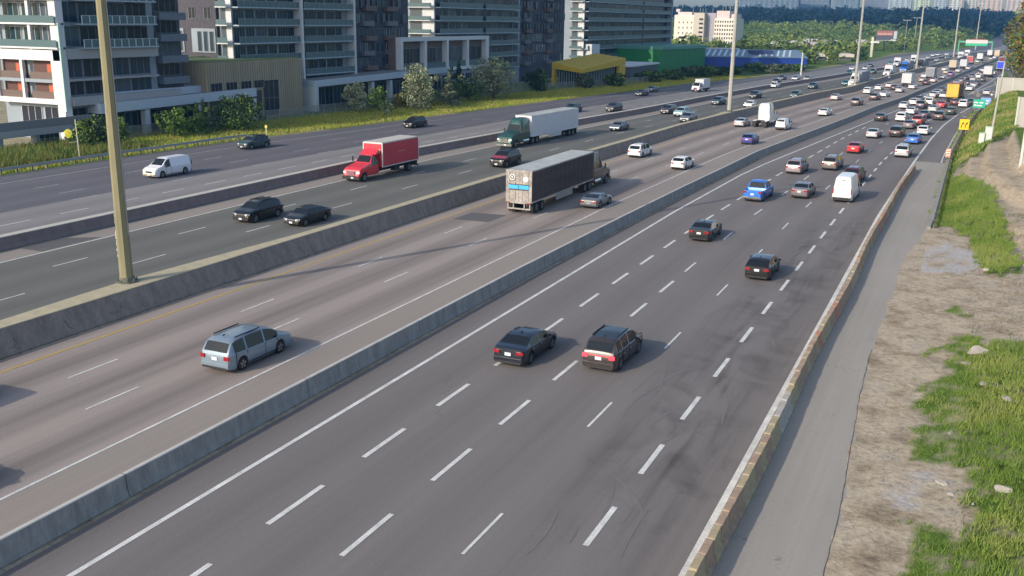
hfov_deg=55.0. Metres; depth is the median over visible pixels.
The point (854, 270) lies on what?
concrete block
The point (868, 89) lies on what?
suv
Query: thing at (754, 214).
lane marking
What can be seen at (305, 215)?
sedan
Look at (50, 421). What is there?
road
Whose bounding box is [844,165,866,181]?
suv
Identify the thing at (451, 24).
window
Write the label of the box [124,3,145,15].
window
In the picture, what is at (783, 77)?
sedan
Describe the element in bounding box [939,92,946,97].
sedan
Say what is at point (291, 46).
window
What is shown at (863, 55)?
shrub
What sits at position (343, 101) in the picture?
window
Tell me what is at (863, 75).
semi truck
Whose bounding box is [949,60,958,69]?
box truck
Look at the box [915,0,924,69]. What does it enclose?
light pole
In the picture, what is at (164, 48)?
window
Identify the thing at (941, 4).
apartment tower
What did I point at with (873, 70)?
suv
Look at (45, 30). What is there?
window
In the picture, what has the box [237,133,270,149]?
suv
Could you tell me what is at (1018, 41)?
tree
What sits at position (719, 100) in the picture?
suv
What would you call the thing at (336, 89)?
window
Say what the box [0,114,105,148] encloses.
walkway
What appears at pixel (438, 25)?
window
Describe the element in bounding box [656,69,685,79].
tree
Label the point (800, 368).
concrete block
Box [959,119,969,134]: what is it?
warning sign
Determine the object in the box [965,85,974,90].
sedan
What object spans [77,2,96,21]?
window
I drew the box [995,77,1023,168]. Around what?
noise wall
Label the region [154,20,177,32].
window
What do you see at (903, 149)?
suv
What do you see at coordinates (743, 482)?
concrete block
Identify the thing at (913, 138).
sedan
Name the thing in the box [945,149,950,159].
marker board
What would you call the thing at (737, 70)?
tree
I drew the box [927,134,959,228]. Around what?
kerb
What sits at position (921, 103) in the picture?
suv
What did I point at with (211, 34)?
window
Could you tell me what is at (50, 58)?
apartment building
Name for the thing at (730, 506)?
concrete block
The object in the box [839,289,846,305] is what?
concrete block
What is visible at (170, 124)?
shrub
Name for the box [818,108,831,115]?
sedan
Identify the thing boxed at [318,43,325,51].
window
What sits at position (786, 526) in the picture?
road shoulder
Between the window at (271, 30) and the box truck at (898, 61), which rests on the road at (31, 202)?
the box truck at (898, 61)
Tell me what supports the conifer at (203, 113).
on the ground at (904, 491)
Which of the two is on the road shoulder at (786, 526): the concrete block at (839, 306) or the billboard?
the concrete block at (839, 306)
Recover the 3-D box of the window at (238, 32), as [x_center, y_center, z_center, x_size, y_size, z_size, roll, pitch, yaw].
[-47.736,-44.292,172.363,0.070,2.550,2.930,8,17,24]
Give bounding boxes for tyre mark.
[528,222,855,557]
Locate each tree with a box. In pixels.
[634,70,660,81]
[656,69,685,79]
[674,65,701,77]
[696,64,719,76]
[715,66,729,75]
[723,66,747,74]
[1002,2,1023,77]
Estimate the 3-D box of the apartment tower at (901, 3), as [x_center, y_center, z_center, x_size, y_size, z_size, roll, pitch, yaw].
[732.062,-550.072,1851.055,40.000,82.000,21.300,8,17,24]
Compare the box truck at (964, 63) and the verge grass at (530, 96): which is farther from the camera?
the box truck at (964, 63)
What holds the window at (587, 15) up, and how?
in the apartment building at (605, 27)
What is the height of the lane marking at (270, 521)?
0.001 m
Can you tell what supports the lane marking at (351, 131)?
on the road at (31, 202)
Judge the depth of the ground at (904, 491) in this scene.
49.74 m
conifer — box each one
[195,98,209,128]
[434,70,463,105]
[450,57,467,95]
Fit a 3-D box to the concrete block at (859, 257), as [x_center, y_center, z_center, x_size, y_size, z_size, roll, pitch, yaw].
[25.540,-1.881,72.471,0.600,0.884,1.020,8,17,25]
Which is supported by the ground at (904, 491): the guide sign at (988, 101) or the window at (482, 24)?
the guide sign at (988, 101)
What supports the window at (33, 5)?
in the apartment building at (50, 58)
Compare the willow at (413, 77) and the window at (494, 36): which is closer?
the willow at (413, 77)
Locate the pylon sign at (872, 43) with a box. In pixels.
[870,37,879,56]
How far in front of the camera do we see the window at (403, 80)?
216.01 m
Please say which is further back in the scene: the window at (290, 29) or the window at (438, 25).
the window at (438, 25)
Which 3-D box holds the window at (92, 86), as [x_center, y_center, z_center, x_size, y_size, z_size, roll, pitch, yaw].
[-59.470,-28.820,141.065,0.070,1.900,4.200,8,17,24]
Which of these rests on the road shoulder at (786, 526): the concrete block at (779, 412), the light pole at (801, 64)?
the concrete block at (779, 412)
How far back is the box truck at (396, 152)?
110.48 m
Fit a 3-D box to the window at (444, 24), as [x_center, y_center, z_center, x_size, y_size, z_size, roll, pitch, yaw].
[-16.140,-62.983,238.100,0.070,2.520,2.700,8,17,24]
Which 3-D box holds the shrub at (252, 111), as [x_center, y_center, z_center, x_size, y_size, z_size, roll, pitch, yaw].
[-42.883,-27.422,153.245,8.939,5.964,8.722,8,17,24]
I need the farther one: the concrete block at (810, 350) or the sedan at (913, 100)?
the sedan at (913, 100)
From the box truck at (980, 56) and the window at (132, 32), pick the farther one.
the box truck at (980, 56)
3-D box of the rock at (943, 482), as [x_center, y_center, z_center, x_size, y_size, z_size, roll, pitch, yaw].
[16.893,7.674,38.664,0.361,0.228,0.611,-4,16,-18]
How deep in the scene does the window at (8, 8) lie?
136.82 m
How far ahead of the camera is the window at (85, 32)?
138.53 m
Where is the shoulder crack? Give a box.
[823,350,871,575]
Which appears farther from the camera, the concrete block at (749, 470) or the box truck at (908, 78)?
the box truck at (908, 78)
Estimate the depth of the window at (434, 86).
228.40 m
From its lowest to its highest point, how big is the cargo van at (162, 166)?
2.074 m
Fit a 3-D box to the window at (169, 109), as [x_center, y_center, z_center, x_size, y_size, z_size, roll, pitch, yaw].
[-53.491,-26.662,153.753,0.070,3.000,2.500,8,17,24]
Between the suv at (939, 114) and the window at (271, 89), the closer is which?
the window at (271, 89)
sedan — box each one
[283,204,330,225]
[493,326,556,365]
[609,120,629,130]
[635,89,648,95]
[646,86,658,91]
[689,219,721,240]
[734,117,750,126]
[743,179,773,200]
[771,82,779,87]
[772,78,781,82]
[778,75,786,79]
[791,181,816,197]
[792,75,800,79]
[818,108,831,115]
[830,94,841,99]
[846,141,864,152]
[866,128,882,137]
[874,84,883,89]
[874,113,887,120]
[879,91,889,96]
[885,82,893,87]
[890,84,898,89]
[895,87,904,92]
[899,101,910,108]
[902,120,916,128]
[905,107,917,114]
[906,133,922,143]
[908,84,916,88]
[908,98,918,103]
[915,95,925,99]
[918,110,931,117]
[922,80,929,84]
[928,105,940,111]
[929,91,938,97]
[936,101,947,107]
[938,74,945,78]
[938,87,946,91]
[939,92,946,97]
[945,107,956,114]
[950,98,959,104]
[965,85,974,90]
[983,89,991,94]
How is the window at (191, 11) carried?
in the apartment building at (326, 37)
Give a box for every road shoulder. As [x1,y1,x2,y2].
[0,54,973,261]
[0,56,1003,535]
[711,161,944,575]
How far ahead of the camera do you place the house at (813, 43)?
569.51 m
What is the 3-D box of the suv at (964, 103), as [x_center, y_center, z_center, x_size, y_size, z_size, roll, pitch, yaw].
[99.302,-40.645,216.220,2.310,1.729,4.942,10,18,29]
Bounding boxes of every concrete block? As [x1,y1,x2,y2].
[685,570,695,575]
[689,553,707,575]
[698,538,716,575]
[707,524,723,562]
[715,511,731,548]
[722,498,739,534]
[729,486,745,519]
[736,475,751,507]
[742,464,757,495]
[749,453,762,484]
[755,443,768,473]
[760,434,772,463]
[764,424,777,452]
[769,416,781,442]
[774,407,785,434]
[778,400,789,424]
[781,392,792,415]
[785,385,796,408]
[788,377,799,399]
[793,371,802,392]
[795,364,805,385]
[799,358,808,379]
[802,352,811,372]
[806,346,814,367]
[808,340,817,360]
[812,335,820,355]
[814,330,823,348]
[818,325,825,343]
[820,319,828,338]
[823,315,831,333]
[827,310,834,328]
[829,306,836,324]
[832,302,839,319]
[834,297,841,314]
[837,293,844,310]
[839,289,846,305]
[842,286,848,301]
[844,282,850,297]
[846,279,852,293]
[847,275,854,289]
[850,272,855,285]
[851,268,857,282]
[853,265,858,277]
[854,262,860,275]
[856,255,862,268]
[856,259,861,271]
[861,247,866,258]
[866,236,871,247]
[870,229,875,240]
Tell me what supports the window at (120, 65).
in the apartment building at (50, 58)
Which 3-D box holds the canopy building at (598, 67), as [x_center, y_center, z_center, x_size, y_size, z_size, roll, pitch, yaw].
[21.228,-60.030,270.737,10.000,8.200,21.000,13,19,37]
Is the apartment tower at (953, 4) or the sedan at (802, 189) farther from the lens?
the apartment tower at (953, 4)
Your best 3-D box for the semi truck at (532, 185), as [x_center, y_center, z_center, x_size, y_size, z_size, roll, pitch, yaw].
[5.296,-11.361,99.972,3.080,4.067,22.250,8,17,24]
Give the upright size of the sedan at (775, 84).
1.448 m
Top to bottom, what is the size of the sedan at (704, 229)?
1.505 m
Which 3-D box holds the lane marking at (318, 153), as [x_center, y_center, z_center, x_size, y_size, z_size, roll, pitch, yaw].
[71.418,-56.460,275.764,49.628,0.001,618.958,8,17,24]
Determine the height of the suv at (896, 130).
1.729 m
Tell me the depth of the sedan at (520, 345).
51.39 m
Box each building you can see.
[0,0,191,138]
[178,0,407,78]
[182,57,303,122]
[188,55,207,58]
[388,36,489,92]
[408,0,564,83]
[551,53,625,86]
[563,0,673,59]
[624,61,659,79]
[673,6,743,46]
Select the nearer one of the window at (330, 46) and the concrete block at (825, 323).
the concrete block at (825, 323)
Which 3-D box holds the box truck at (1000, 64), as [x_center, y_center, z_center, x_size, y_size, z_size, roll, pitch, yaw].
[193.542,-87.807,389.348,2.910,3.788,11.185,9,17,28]
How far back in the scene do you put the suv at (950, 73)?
342.60 m
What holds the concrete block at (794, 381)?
on the road shoulder at (786, 526)
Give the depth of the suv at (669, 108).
190.08 m
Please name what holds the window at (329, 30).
in the apartment building at (326, 37)
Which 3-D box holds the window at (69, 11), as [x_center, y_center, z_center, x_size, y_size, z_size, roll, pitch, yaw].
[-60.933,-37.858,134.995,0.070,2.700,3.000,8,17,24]
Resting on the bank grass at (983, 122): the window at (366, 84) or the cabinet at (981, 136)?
the cabinet at (981, 136)
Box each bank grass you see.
[896,173,1023,575]
[942,90,1018,182]
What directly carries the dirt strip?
on the ground at (904, 491)
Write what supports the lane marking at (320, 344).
on the road shoulder at (44, 496)
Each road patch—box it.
[21,237,100,251]
[454,212,505,221]
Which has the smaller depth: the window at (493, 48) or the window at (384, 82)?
the window at (384, 82)
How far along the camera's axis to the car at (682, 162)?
119.12 m
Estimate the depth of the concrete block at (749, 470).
37.75 m
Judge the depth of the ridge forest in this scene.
1265.03 m
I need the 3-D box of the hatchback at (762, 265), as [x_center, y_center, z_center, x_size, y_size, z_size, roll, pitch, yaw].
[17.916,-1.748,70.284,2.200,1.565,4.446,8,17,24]
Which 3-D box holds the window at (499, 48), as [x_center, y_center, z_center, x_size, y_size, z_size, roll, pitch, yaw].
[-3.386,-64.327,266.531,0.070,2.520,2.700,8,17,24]
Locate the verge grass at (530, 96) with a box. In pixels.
[2,75,757,173]
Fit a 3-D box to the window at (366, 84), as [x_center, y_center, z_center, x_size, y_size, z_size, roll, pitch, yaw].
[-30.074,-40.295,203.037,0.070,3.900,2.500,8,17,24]
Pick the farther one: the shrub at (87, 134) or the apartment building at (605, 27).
the apartment building at (605, 27)
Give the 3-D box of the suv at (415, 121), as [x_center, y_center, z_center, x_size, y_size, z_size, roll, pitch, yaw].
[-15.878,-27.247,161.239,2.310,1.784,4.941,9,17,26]
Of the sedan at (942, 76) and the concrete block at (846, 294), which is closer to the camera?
the concrete block at (846, 294)
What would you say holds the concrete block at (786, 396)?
on the road shoulder at (786, 526)
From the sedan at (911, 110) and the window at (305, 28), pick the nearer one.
the window at (305, 28)
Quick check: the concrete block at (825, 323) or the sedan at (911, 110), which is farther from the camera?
the sedan at (911, 110)
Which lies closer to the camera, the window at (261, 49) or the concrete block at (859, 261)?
the concrete block at (859, 261)
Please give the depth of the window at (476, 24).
252.88 m
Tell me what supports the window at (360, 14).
in the apartment building at (326, 37)
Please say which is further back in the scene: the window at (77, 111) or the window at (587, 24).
the window at (587, 24)
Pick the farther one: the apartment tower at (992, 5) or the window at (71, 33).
the apartment tower at (992, 5)
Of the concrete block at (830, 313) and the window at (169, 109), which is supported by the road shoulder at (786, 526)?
the concrete block at (830, 313)
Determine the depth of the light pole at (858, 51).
269.02 m
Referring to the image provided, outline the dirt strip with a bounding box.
[824,228,939,575]
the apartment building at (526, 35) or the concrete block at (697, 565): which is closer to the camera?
the concrete block at (697, 565)
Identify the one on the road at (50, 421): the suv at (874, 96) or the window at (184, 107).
the suv at (874, 96)
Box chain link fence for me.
[98,76,652,138]
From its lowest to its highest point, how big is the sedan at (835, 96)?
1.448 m
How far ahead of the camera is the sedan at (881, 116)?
181.61 m
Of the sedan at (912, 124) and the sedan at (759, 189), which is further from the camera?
the sedan at (912, 124)
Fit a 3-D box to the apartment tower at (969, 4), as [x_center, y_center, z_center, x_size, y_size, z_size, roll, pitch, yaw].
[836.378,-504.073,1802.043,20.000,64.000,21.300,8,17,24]
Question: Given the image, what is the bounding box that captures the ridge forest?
[672,4,1018,37]
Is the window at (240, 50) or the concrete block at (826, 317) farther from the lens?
the window at (240, 50)
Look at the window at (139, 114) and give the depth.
148.28 m
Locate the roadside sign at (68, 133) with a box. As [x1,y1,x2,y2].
[64,119,80,156]
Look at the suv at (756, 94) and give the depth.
232.01 m
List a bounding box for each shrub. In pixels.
[71,114,107,146]
[102,116,131,141]
[152,107,193,135]
[178,116,231,131]
[186,103,209,133]
[209,93,266,131]
[367,86,387,108]
[378,100,394,114]
[389,92,406,106]
[408,77,437,105]
[439,80,462,100]
[454,75,483,100]
[522,68,548,91]
[575,73,594,88]
[603,73,625,85]
[741,62,765,72]
[760,63,780,73]
[770,64,794,71]
[790,63,807,70]
[851,48,867,59]
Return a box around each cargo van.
[143,154,191,177]
[832,172,861,201]
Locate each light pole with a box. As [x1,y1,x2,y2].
[95,0,138,283]
[725,0,738,111]
[800,53,803,74]
[853,0,864,83]
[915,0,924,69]
[952,0,960,57]
[975,3,984,49]
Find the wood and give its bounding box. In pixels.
[671,17,989,63]
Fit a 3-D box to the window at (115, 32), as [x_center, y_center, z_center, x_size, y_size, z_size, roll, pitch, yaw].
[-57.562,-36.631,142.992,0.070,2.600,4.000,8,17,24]
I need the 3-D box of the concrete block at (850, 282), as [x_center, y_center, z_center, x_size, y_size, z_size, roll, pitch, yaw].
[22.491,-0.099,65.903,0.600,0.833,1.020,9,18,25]
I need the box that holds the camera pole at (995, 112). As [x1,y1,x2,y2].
[991,62,1005,134]
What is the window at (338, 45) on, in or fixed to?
in the apartment building at (326, 37)
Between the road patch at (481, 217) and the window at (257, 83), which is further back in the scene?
the window at (257, 83)
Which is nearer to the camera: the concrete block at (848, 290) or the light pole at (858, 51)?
the concrete block at (848, 290)
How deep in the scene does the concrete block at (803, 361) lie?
49.94 m
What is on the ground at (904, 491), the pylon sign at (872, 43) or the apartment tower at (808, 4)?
the pylon sign at (872, 43)
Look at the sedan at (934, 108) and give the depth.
201.78 m
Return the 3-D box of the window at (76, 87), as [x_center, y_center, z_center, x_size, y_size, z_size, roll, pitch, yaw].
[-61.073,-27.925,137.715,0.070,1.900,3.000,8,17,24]
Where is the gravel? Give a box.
[841,206,1023,563]
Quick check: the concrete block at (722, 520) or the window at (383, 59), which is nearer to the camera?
the concrete block at (722, 520)
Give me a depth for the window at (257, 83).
169.73 m
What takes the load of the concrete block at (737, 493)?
on the road shoulder at (786, 526)
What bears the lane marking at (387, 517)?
on the road at (536, 461)
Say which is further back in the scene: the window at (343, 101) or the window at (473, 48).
the window at (473, 48)
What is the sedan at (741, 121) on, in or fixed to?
on the road at (50, 421)
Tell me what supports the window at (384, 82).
in the pavilion at (321, 90)
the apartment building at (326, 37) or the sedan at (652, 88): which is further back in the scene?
the sedan at (652, 88)
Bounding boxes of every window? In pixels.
[1,2,18,14]
[4,26,21,38]
[20,2,38,14]
[21,105,42,120]
[23,26,40,39]
[39,2,47,15]
[39,133,59,142]
[42,27,50,39]
[44,106,58,118]
[61,2,77,21]
[64,27,79,45]
[67,59,82,77]
[70,81,84,95]
[72,108,86,115]
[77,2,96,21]
[79,27,98,45]
[82,58,101,76]
[85,80,102,94]
[107,3,124,15]
[109,27,126,38]
[112,57,129,75]
[114,78,130,91]
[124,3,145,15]
[124,111,138,131]
[127,27,147,38]
[129,57,150,74]
[131,77,151,89]
[137,111,150,130]
[150,108,162,128]
[152,0,175,11]
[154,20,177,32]
[157,62,180,75]
[158,42,178,54]
[159,85,180,87]
[163,107,175,123]
[175,106,186,118]
[187,105,193,117]
[188,8,195,18]
[197,31,202,50]
[203,8,210,18]
[203,31,208,51]
[209,32,214,51]
[211,83,222,91]
[226,82,237,89]
[232,9,243,24]
[233,28,244,42]
[234,45,245,57]
[241,81,251,88]
[245,10,253,18]
[246,27,254,36]
[247,45,255,54]
[254,80,264,87]
[255,10,265,18]
[256,27,266,36]
[257,45,267,53]
[263,80,279,115]
[267,10,275,18]
[268,27,275,35]
[268,44,276,53]
[277,10,286,18]
[277,27,287,35]
[278,44,288,52]
[287,10,293,18]
[288,27,293,35]
[288,44,294,52]
[303,11,306,24]
[304,27,307,40]
[304,44,307,56]
[305,60,308,72]
[307,11,315,18]
[307,27,316,35]
[308,43,317,51]
[309,59,317,68]
[317,11,323,18]
[317,27,324,35]
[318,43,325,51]
[318,59,325,67]
[318,87,324,107]
[325,11,333,18]
[325,86,332,106]
[326,27,334,34]
[326,43,334,50]
[327,58,335,66]
[333,85,340,105]
[335,11,340,18]
[335,27,340,34]
[336,43,341,50]
[336,58,341,66]
[340,85,348,104]
[359,13,363,22]
[359,28,362,37]
[360,58,363,67]
[362,83,367,101]
[370,28,373,35]
[371,57,374,64]
[376,28,379,36]
[376,81,382,98]
[381,57,385,65]
[383,81,385,96]
[392,80,395,98]
[396,80,401,95]
[402,79,406,95]
[403,49,405,63]
[406,48,412,62]
[413,48,418,62]
[429,48,434,61]
[432,77,436,93]
[435,22,441,32]
[436,47,440,60]
[442,22,447,28]
[449,22,454,28]
[451,47,455,59]
[456,22,460,28]
[456,46,461,59]
[462,22,467,28]
[468,22,473,28]
[470,46,475,58]
[474,22,479,28]
[476,46,480,58]
[480,22,485,31]
[486,22,490,27]
[491,34,496,39]
[491,46,496,51]
[497,34,501,39]
[497,46,501,51]
[502,34,507,39]
[502,45,507,51]
[513,34,517,39]
[513,45,517,50]
[513,56,517,61]
[584,22,589,29]
[584,31,589,38]
[585,3,590,10]
[585,12,589,19]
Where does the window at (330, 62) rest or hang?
in the apartment building at (326, 37)
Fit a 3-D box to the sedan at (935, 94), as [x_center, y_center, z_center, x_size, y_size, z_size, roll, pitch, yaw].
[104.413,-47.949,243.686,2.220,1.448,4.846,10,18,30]
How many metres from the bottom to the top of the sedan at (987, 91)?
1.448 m
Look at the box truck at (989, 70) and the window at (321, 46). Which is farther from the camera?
the box truck at (989, 70)
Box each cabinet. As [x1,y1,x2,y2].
[978,132,984,142]
[984,126,993,140]
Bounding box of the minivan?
[200,323,291,370]
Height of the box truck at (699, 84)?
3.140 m
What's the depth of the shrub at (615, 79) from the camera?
264.86 m
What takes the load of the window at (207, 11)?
in the apartment building at (326, 37)
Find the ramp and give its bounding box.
[916,74,1023,162]
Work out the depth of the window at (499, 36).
265.54 m
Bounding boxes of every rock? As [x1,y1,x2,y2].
[935,479,948,485]
[946,491,955,495]
[967,345,993,355]
[994,485,1012,493]
[1001,396,1012,401]
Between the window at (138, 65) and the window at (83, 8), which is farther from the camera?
the window at (138, 65)
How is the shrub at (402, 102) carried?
on the ground at (904, 491)
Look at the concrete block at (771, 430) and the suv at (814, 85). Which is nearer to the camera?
the concrete block at (771, 430)
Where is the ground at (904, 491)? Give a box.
[0,17,1023,575]
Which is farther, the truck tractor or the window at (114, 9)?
the truck tractor
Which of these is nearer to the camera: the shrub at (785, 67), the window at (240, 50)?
the window at (240, 50)
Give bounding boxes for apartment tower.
[738,0,751,8]
[752,0,800,8]
[800,0,830,10]
[832,0,859,10]
[864,0,888,9]
[888,0,911,9]
[914,0,929,10]
[934,0,946,9]
[948,0,961,10]
[962,0,979,8]
[963,0,975,9]
[981,0,1001,11]
[1006,0,1022,14]
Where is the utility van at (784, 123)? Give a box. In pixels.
[775,118,791,129]
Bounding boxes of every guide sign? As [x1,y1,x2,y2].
[972,99,985,110]
[981,98,990,105]
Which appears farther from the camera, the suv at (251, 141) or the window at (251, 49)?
the window at (251, 49)
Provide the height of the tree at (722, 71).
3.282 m
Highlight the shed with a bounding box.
[809,52,854,60]
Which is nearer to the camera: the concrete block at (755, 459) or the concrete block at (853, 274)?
the concrete block at (755, 459)
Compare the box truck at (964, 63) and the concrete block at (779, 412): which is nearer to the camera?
the concrete block at (779, 412)
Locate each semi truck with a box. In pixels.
[496,107,578,147]
[506,150,610,212]
[847,70,869,85]
[899,60,913,71]
[918,58,928,67]
[994,50,1003,57]
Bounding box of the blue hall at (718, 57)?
[704,48,807,68]
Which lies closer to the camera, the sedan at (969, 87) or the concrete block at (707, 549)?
the concrete block at (707, 549)
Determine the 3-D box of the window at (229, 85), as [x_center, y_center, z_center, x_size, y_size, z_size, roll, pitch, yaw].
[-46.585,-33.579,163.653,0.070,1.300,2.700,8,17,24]
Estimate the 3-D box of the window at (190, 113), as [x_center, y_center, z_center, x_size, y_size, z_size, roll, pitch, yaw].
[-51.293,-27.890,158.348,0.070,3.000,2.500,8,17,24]
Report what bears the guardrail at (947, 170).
on the ground at (904, 491)
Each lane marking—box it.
[0,56,984,372]
[0,56,1002,499]
[0,59,940,262]
[1,59,950,299]
[1,90,727,225]
[3,49,968,183]
[55,59,945,265]
[66,63,995,575]
[68,71,940,377]
[74,66,874,199]
[86,86,906,408]
[190,127,864,575]
[339,281,673,555]
[461,90,975,553]
[583,106,952,545]
[678,106,972,575]
[684,68,1006,271]
[941,98,994,162]
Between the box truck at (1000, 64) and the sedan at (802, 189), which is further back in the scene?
the box truck at (1000, 64)
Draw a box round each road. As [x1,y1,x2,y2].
[0,22,1023,234]
[0,53,1014,497]
[0,57,957,319]
[0,57,1022,575]
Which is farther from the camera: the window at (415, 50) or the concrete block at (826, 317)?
the window at (415, 50)
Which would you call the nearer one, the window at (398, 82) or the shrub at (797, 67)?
the window at (398, 82)
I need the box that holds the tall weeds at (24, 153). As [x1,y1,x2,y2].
[0,135,150,167]
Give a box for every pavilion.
[87,88,257,135]
[302,67,447,111]
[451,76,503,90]
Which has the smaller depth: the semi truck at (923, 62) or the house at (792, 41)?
the semi truck at (923, 62)
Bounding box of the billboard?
[876,30,898,50]
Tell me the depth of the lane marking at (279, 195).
90.56 m
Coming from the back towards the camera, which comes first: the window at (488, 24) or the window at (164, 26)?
the window at (488, 24)
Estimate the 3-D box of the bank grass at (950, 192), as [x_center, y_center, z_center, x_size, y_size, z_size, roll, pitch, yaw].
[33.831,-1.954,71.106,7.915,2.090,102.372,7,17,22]
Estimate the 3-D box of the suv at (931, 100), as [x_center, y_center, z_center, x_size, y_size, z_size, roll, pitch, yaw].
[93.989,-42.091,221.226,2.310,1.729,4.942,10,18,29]
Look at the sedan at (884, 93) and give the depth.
241.47 m
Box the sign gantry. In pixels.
[957,39,992,56]
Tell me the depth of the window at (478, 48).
250.97 m
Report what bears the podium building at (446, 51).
on the ground at (904, 491)
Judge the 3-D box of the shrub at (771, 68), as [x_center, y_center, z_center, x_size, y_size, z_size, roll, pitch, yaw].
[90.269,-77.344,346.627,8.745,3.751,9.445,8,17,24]
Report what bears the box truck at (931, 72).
on the road at (50, 421)
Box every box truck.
[342,135,418,181]
[691,78,709,91]
[882,64,895,75]
[893,57,903,66]
[901,72,914,85]
[911,55,916,62]
[925,67,936,78]
[946,82,965,101]
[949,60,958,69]
[957,51,964,57]
[960,59,969,68]
[964,50,971,55]
[967,56,974,64]
[977,53,983,60]
[983,66,994,76]
[987,50,993,56]
[996,61,1005,70]
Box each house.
[770,40,797,45]
[798,42,817,50]
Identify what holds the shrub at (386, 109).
on the ground at (904, 491)
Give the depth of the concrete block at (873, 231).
81.70 m
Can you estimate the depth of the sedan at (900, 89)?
258.17 m
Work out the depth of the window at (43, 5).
134.21 m
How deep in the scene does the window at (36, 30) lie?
135.99 m
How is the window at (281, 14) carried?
in the apartment building at (326, 37)
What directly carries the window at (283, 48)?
in the apartment building at (326, 37)
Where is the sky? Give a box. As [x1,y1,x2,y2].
[673,0,1023,19]
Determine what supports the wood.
on the ground at (904, 491)
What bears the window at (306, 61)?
in the apartment building at (326, 37)
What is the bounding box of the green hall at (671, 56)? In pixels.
[614,44,706,71]
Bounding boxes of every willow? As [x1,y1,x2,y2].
[341,81,367,110]
[399,63,435,109]
[470,55,516,98]
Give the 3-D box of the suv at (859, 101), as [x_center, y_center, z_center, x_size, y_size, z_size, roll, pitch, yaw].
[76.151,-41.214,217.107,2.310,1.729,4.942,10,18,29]
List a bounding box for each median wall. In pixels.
[0,49,1016,250]
[0,51,1011,358]
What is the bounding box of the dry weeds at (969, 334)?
[850,210,1023,574]
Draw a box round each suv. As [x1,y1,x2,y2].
[233,196,283,222]
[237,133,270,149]
[403,115,427,127]
[490,147,521,167]
[566,103,582,111]
[582,324,642,370]
[605,102,622,111]
[628,142,652,157]
[660,104,676,113]
[673,106,690,115]
[679,112,697,121]
[711,96,725,104]
[749,90,761,98]
[786,157,808,173]
[790,90,802,96]
[808,82,817,88]
[822,153,843,169]
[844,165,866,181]
[851,97,863,105]
[863,87,873,93]
[869,92,880,99]
[870,68,876,73]
[889,125,905,136]
[894,142,913,157]
[895,111,909,120]
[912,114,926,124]
[915,100,927,108]
[925,97,935,104]
[933,110,945,119]
[947,71,954,75]
[958,99,969,107]
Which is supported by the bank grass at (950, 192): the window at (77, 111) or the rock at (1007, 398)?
the rock at (1007, 398)
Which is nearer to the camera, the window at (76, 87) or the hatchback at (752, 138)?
the window at (76, 87)
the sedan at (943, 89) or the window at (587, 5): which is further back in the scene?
the window at (587, 5)
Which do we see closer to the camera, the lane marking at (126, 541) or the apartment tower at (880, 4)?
the lane marking at (126, 541)
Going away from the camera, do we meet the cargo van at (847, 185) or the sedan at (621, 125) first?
the cargo van at (847, 185)
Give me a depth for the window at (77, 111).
138.82 m
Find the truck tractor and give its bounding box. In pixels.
[752,102,778,127]
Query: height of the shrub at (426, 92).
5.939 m
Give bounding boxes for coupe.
[580,192,611,207]
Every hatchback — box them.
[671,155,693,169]
[741,133,758,144]
[744,100,756,107]
[745,253,780,279]
[916,125,931,134]
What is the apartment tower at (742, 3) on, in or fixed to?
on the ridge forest
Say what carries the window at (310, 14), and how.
in the apartment building at (326, 37)
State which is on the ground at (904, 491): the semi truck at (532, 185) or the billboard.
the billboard
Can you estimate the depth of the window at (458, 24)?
243.97 m
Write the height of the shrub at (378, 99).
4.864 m
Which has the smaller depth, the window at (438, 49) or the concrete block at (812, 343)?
the concrete block at (812, 343)
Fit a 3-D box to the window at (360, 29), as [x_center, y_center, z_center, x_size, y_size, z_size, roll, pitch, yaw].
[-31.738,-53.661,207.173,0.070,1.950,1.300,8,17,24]
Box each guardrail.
[0,134,246,174]
[932,99,993,227]
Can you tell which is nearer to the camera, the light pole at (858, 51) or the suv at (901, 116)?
the suv at (901, 116)
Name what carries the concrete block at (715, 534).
on the road shoulder at (786, 526)
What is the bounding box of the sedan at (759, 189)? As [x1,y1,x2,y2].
[743,179,773,200]

